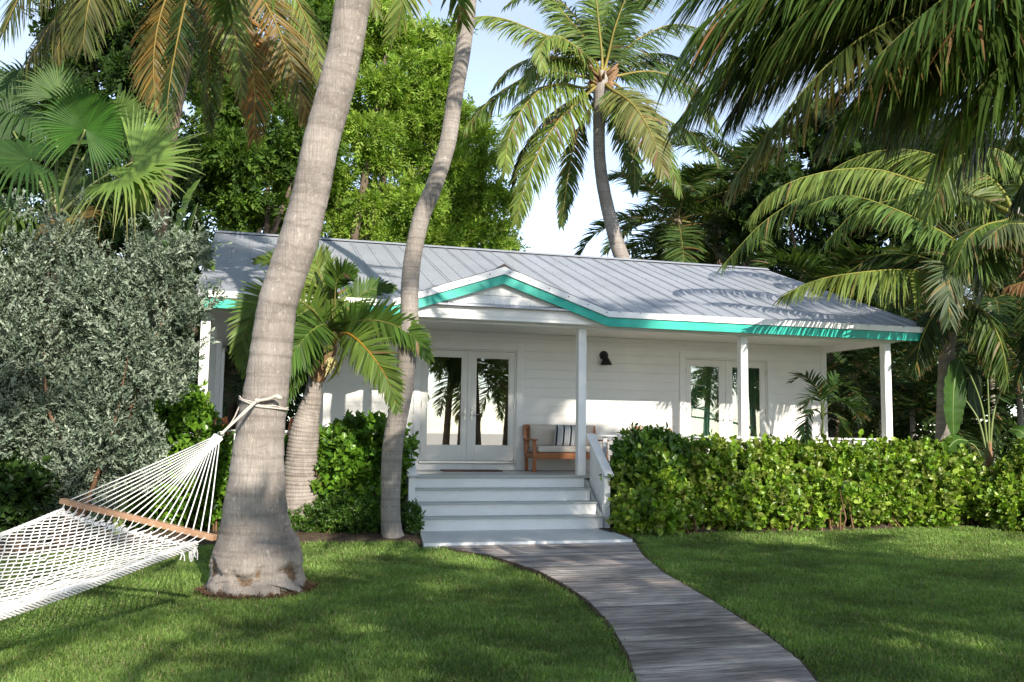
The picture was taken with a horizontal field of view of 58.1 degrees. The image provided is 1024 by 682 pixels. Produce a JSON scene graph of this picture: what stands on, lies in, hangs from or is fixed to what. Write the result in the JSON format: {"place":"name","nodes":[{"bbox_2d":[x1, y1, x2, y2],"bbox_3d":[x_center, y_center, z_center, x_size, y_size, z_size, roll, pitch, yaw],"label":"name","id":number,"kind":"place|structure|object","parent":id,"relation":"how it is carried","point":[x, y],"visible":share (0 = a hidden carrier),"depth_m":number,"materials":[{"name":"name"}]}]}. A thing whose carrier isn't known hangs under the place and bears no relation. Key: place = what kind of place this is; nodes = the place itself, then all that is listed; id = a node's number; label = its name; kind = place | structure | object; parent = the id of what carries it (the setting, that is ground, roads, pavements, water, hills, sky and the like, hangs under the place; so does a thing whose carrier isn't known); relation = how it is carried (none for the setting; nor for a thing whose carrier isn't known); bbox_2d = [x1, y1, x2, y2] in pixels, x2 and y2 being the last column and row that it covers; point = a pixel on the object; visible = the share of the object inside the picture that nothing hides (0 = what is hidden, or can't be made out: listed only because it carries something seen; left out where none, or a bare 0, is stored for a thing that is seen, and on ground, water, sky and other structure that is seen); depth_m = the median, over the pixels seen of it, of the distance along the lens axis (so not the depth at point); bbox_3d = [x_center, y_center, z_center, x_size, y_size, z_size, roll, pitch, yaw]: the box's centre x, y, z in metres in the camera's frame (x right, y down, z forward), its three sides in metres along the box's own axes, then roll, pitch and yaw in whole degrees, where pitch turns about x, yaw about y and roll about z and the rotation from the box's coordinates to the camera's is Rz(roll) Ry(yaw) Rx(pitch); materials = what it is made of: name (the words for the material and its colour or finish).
{"place":"outdoors","nodes":[
{"label":"outdoors","id":0,"kind":"place"},
{"bbox_2d":[213,416,229,434],"bbox_3d":[-5.564,1.929,17.590,0.570,0.985,0.671,6,-8,-43],"label":"wooden chair","id":1,"kind":"object","parent":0,"point":[225,419],"visible":0.05,"depth_m":17.98,"materials":[{"name":"orange wood"}]},
{"bbox_2d":[288,418,293,435],"bbox_3d":[-4.371,2.019,18.334,0.570,0.985,0.671,-1,-6,19],"label":"wooden chair","id":2,"kind":"object","parent":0,"point":[290,422],"visible":0.02,"depth_m":18.70,"materials":[{"name":"orange wood"}]},
{"bbox_2d":[0,0,1023,435],"label":"sky","id":3,"kind":"structure","parent":0,"point":[490,58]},
{"bbox_2d":[0,468,1023,681],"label":"lawn","id":4,"kind":"structure","parent":0,"point":[106,519],"depth_m":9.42,"materials":[{"name":"green plant"}]},
{"bbox_2d":[0,0,227,463],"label":"shade tree","id":5,"kind":"object","parent":4,"relation":"on","point":[112,63],"visible":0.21,"depth_m":22.25,"materials":[{"name":"green plant"}]},
{"bbox_2d":[0,0,382,523],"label":"coconut palm","id":6,"kind":"object","parent":4,"relation":"on","point":[77,20],"visible":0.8,"depth_m":14.90,"materials":[{"name":"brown plant"}]},
{"bbox_2d":[0,524,421,558],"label":"soil bed","id":7,"kind":"object","parent":4,"relation":"on","point":[343,536],"visible":0.21,"depth_m":13.74,"materials":[{"name":"brown soil"}]},
{"bbox_2d":[0,443,60,551],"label":"green shrub","id":8,"kind":"object","parent":7,"relation":"on","point":[16,509],"visible":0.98,"depth_m":12.03,"materials":[{"name":"green plant"}]},
{"bbox_2d":[0,49,208,532],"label":"fan palm","id":9,"kind":"object","parent":7,"relation":"on","point":[100,127],"visible":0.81,"depth_m":13.52,"materials":[{"name":"green plant"}]},
{"bbox_2d":[0,186,232,545],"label":"silver buttonwood bush","id":10,"kind":"object","parent":7,"relation":"on","point":[57,432],"visible":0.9,"depth_m":12.49,"materials":[{"name":"green plant"}]},
{"bbox_2d":[111,179,214,533],"bbox_3d":[-5.284,0.285,13.424,2.211,5.390,0.980,-3,-7,35],"label":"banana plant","id":11,"kind":"object","parent":7,"relation":"on","point":[186,199],"visible":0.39,"depth_m":13.69,"materials":[{"name":"green plant"}]},
{"bbox_2d":[112,378,234,530],"bbox_3d":[-5.180,1.909,14.635,2.180,2.647,1.583,2,-6,-16],"label":"green shrub","id":12,"kind":"object","parent":7,"relation":"on","point":[193,411],"visible":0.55,"depth_m":14.27,"materials":[{"name":"green plant"}]},
{"bbox_2d":[215,433,287,524],"bbox_3d":[-4.207,2.398,15.232,1.904,1.887,1.520,2,-6,-16],"label":"green shrub","id":13,"kind":"object","parent":7,"relation":"on","point":[285,441],"depth_m":15.01,"materials":[{"name":"green plant"}]},
{"bbox_2d":[224,242,434,531],"bbox_3d":[-2.834,0.653,14.332,3.358,5.000,2.328,1,-6,1],"label":"bottle palm","id":14,"kind":"object","parent":7,"relation":"on","point":[360,322],"visible":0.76,"depth_m":14.14,"materials":[{"name":"green plant"}]},
{"bbox_2d":[287,487,425,535],"bbox_3d":[-2.562,2.736,14.551,2.419,0.873,0.770,1,-6,-1],"label":"ground cover shrub","id":15,"kind":"object","parent":7,"relation":"on","point":[326,521],"visible":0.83,"depth_m":14.36,"materials":[{"name":"green plant"}]},
{"bbox_2d":[308,407,419,527],"bbox_3d":[-2.532,2.150,15.006,2.062,2.182,1.434,0,-6,3],"label":"green shrub","id":16,"kind":"object","parent":7,"relation":"on","point":[349,451],"visible":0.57,"depth_m":14.62,"materials":[{"name":"green plant"}]},
{"bbox_2d":[150,336,303,429],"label":"areca palm","id":17,"kind":"object","parent":4,"relation":"on","point":[297,401],"visible":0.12,"depth_m":25.80,"materials":[{"name":"green plant"}]},
{"bbox_2d":[124,0,352,438],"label":"shade tree","id":18,"kind":"object","parent":4,"relation":"on","point":[239,176],"visible":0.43,"depth_m":26.29,"materials":[{"name":"green plant"}]},
{"bbox_2d":[181,349,307,429],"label":"areca palm","id":19,"kind":"object","parent":4,"relation":"on","point":[236,394],"visible":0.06,"depth_m":23.67,"materials":[{"name":"green plant"}]},
{"bbox_2d":[207,593,306,601],"bbox_3d":[-2.667,2.592,9.611,1.206,0.027,1.178,-1,-6,15],"label":"mulch ring","id":20,"kind":"object","parent":4,"relation":"on","point":[243,598],"visible":0.17,"depth_m":9.11,"materials":[{"name":"brown soil"}]},
{"bbox_2d":[192,0,481,599],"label":"royal palm","id":21,"kind":"object","parent":4,"relation":"on","point":[257,551],"visible":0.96,"depth_m":9.42,"materials":[{"name":"grey plant"}]},
{"bbox_2d":[0,394,288,620],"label":"rope hammock","id":22,"kind":"object","parent":21,"relation":"hanging from","point":[29,602],"visible":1,"depth_m":7.65,"materials":[{"name":"white fabric"}]},
{"bbox_2d":[271,0,530,251],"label":"shade tree","id":23,"kind":"object","parent":4,"relation":"on","point":[399,111],"visible":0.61,"depth_m":29.23,"materials":[{"name":"green plant"}]},
{"bbox_2d":[380,0,475,537],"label":"coconut palm","id":24,"kind":"object","parent":4,"relation":"on","point":[392,455],"visible":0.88,"depth_m":14.03,"materials":[{"name":"grey plant"}]},
{"bbox_2d":[0,229,1023,464],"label":"undergrowth","id":25,"kind":"object","parent":4,"relation":"on","point":[1005,444],"depth_m":26.90,"materials":[{"name":"green plant"}]},
{"bbox_2d":[440,546,636,681],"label":"path edging","id":26,"kind":"object","parent":4,"relation":"on","point":[534,571],"visible":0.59,"depth_m":10.22,"materials":[{"name":"soil"}]},
{"bbox_2d":[193,230,923,548],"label":"beach cottage","id":27,"kind":"structure","parent":4,"relation":"on","point":[519,339],"depth_m":18.52,"materials":[{"name":"white paint"}]},
{"bbox_2d":[420,350,467,460],"bbox_3d":[-1.329,1.265,18.182,0.952,2.180,0.116,2,-6,-16],"label":"door leaf","id":28,"kind":"structure","parent":27,"relation":"in","point":[427,452],"depth_m":18.16,"materials":[{"name":"beige paint"}]},
{"bbox_2d":[440,469,502,471],"bbox_3d":[-0.777,2.487,17.687,1.130,0.023,0.470,2,-6,-16],"label":"doormat","id":29,"kind":"object","parent":27,"relation":"on","point":[469,470],"visible":1,"depth_m":17.54,"materials":[{"name":"grey fabric"}]},
{"bbox_2d":[469,351,514,460],"bbox_3d":[-0.401,1.304,18.441,0.952,2.180,0.116,2,-6,-16],"label":"door leaf","id":30,"kind":"structure","parent":27,"relation":"in","point":[476,452],"depth_m":18.43,"materials":[{"name":"beige paint"}]},
{"bbox_2d":[523,424,608,471],"bbox_3d":[1.054,2.118,18.243,1.565,0.924,0.795,2,-6,-16],"label":"outdoor sofa","id":31,"kind":"object","parent":27,"relation":"on","point":[539,442],"visible":0.46,"depth_m":18.22,"materials":[{"name":"brown wood"}]},
{"bbox_2d":[553,425,575,445],"bbox_3d":[1.051,1.876,18.237,0.470,0.437,0.220,2,-6,-16],"label":"throw pillow","id":32,"kind":"object","parent":31,"relation":"on","point":[565,435],"visible":0.91,"depth_m":18.16,"materials":[{"name":"fabric"}]},
{"bbox_2d":[599,351,611,364],"bbox_3d":[1.951,0.344,19.072,0.240,0.300,0.242,2,-6,-16],"label":"wall lamp","id":33,"kind":"object","parent":27,"relation":"attached to","point":[603,355],"visible":1,"depth_m":19.03,"materials":[{"name":"black metal"}]},
{"bbox_2d":[686,359,725,449],"bbox_3d":[4.160,1.493,19.714,0.959,2.180,0.116,2,-6,-16],"label":"door leaf","id":34,"kind":"structure","parent":27,"relation":"in","point":[709,363],"depth_m":19.80,"materials":[{"name":"white paint"}]},
{"bbox_2d":[727,361,766,441],"bbox_3d":[5.094,1.532,19.975,0.959,2.180,0.116,2,-6,-16],"label":"door leaf","id":35,"kind":"structure","parent":27,"relation":"in","point":[761,365],"depth_m":20.07,"materials":[{"name":"white paint"}]},
{"bbox_2d":[786,369,867,444],"bbox_3d":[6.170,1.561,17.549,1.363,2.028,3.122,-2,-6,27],"label":"potted palm","id":36,"kind":"object","parent":27,"relation":"on","point":[825,391],"visible":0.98,"depth_m":16.79,"materials":[{"name":"green plant"}]},
{"bbox_2d":[447,0,723,258],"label":"coconut palm","id":37,"kind":"object","parent":4,"relation":"on","point":[583,43],"visible":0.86,"depth_m":26.60,"materials":[{"name":"green plant"}]},
{"bbox_2d":[574,160,780,266],"bbox_3d":[5.996,-0.790,32.618,7.263,11.598,7.455,2,-6,-16],"label":"coconut palm","id":38,"kind":"object","parent":4,"relation":"on","point":[679,244],"visible":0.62,"depth_m":32.12,"materials":[{"name":"green plant"}]},
{"bbox_2d":[633,139,798,264],"bbox_3d":[8.931,-1.193,39.353,8.053,13.810,8.479,2,-6,-16],"label":"coconut palm","id":39,"kind":"object","parent":4,"relation":"on","point":[717,235],"visible":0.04,"depth_m":38.37,"materials":[{"name":"green plant"}]},
{"bbox_2d":[635,542,819,681],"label":"path edging","id":40,"kind":"object","parent":4,"relation":"on","point":[811,673],"visible":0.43,"depth_m":8.21,"materials":[{"name":"soil"}]},
{"bbox_2d":[641,121,826,269],"bbox_3d":[9.236,-1.836,35.345,8.615,14.304,7.775,-2,-6,24],"label":"coconut palm","id":41,"kind":"object","parent":4,"relation":"on","point":[734,155],"visible":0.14,"depth_m":35.27,"materials":[{"name":"green plant"}]},
{"bbox_2d":[601,522,989,541],"bbox_3d":[8.278,3.454,17.330,14.080,0.126,2.450,2,-6,-16],"label":"soil bed","id":42,"kind":"object","parent":4,"relation":"on","point":[834,527],"visible":0.16,"depth_m":16.17,"materials":[{"name":"brown soil"}]},
{"bbox_2d":[607,421,708,492],"bbox_3d":[2.687,2.389,16.221,2.082,1.982,1.504,2,-6,-16],"label":"green shrub","id":43,"kind":"object","parent":42,"relation":"on","point":[647,438],"visible":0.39,"depth_m":16.05,"materials":[{"name":"green plant"}]},
{"bbox_2d":[600,429,1020,536],"bbox_3d":[6.384,2.643,16.991,10.231,2.048,2.135,2,-6,-16],"label":"cocoplum hedge","id":44,"kind":"object","parent":42,"relation":"on","point":[755,484],"visible":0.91,"depth_m":16.23,"materials":[{"name":"green plant"}]},
{"bbox_2d":[716,147,1023,393],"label":"coconut palm","id":45,"kind":"object","parent":42,"relation":"on","point":[983,236],"visible":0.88,"depth_m":17.01,"materials":[{"name":"green plant"}]},
{"bbox_2d":[771,210,1023,440],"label":"coconut palm","id":46,"kind":"object","parent":42,"relation":"on","point":[943,316],"visible":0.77,"depth_m":17.58,"materials":[{"name":"green plant"}]},
{"bbox_2d":[933,328,1023,466],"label":"banana plant","id":47,"kind":"object","parent":42,"relation":"on","point":[955,391],"visible":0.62,"depth_m":18.27,"materials":[{"name":"green plant"}]},
{"bbox_2d":[967,434,1023,532],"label":"cocoplum shrub","id":48,"kind":"object","parent":42,"relation":"on","point":[1007,513],"visible":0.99,"depth_m":16.90,"materials":[{"name":"green plant"}]},
{"bbox_2d":[627,0,1023,231],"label":"coconut palm","id":49,"kind":"object","parent":4,"relation":"on","point":[931,59],"visible":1,"depth_m":6.14,"materials":[{"name":"green plant"}]},
{"bbox_2d":[746,236,932,441],"bbox_3d":[9.225,0.754,26.752,5.972,7.467,6.156,4,-7,-30],"label":"coconut palm","id":50,"kind":"object","parent":4,"relation":"on","point":[844,261],"visible":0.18,"depth_m":26.03,"materials":[{"name":"green plant"}]},
{"bbox_2d":[827,368,899,448],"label":"areca palm","id":51,"kind":"object","parent":4,"relation":"on","point":[832,424],"visible":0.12,"depth_m":24.09,"materials":[{"name":"green plant"}]},
{"bbox_2d":[718,95,1023,428],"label":"shade tree","id":52,"kind":"object","parent":4,"relation":"on","point":[830,221],"visible":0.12,"depth_m":30.35,"materials":[{"name":"green plant"}]},
{"bbox_2d":[826,341,962,443],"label":"areca palm","id":53,"kind":"object","parent":4,"relation":"on","point":[858,358],"visible":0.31,"depth_m":22.54,"materials":[{"name":"green plant"}]},
{"bbox_2d":[826,320,963,437],"bbox_3d":[10.249,1.643,25.692,4.589,5.500,5.209,2,-6,-16],"label":"areca palm","id":54,"kind":"object","parent":4,"relation":"on","point":[899,365],"visible":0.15,"depth_m":25.51,"materials":[{"name":"green plant"}]},
{"bbox_2d":[827,360,1010,463],"bbox_3d":[9.214,2.114,20.945,3.852,3.604,4.152,1,-6,-2],"label":"areca palm","id":55,"kind":"object","parent":4,"relation":"on","point":[922,385],"visible":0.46,"depth_m":20.83,"materials":[{"name":"green plant"}]},
{"bbox_2d":[868,377,1023,466],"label":"areca palm","id":56,"kind":"object","parent":4,"relation":"on","point":[925,406],"visible":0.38,"depth_m":20.22,"materials":[{"name":"green plant"}]},
{"bbox_2d":[901,247,1021,461],"bbox_3d":[11.284,0.740,22.224,5.018,6.638,4.895,2,-6,-16],"label":"areca palm","id":57,"kind":"object","parent":4,"relation":"on","point":[989,301],"visible":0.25,"depth_m":21.73,"materials":[{"name":"green plant"}]},
{"bbox_2d":[913,311,1023,448],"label":"areca palm","id":58,"kind":"object","parent":4,"relation":"on","point":[1010,336],"visible":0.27,"depth_m":20.43,"materials":[{"name":"green plant"}]},
{"bbox_2d":[443,542,816,681],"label":"boardwalk path","id":59,"kind":"structure","parent":0,"point":[670,629],"depth_m":8.39,"materials":[{"name":"grey wood"}]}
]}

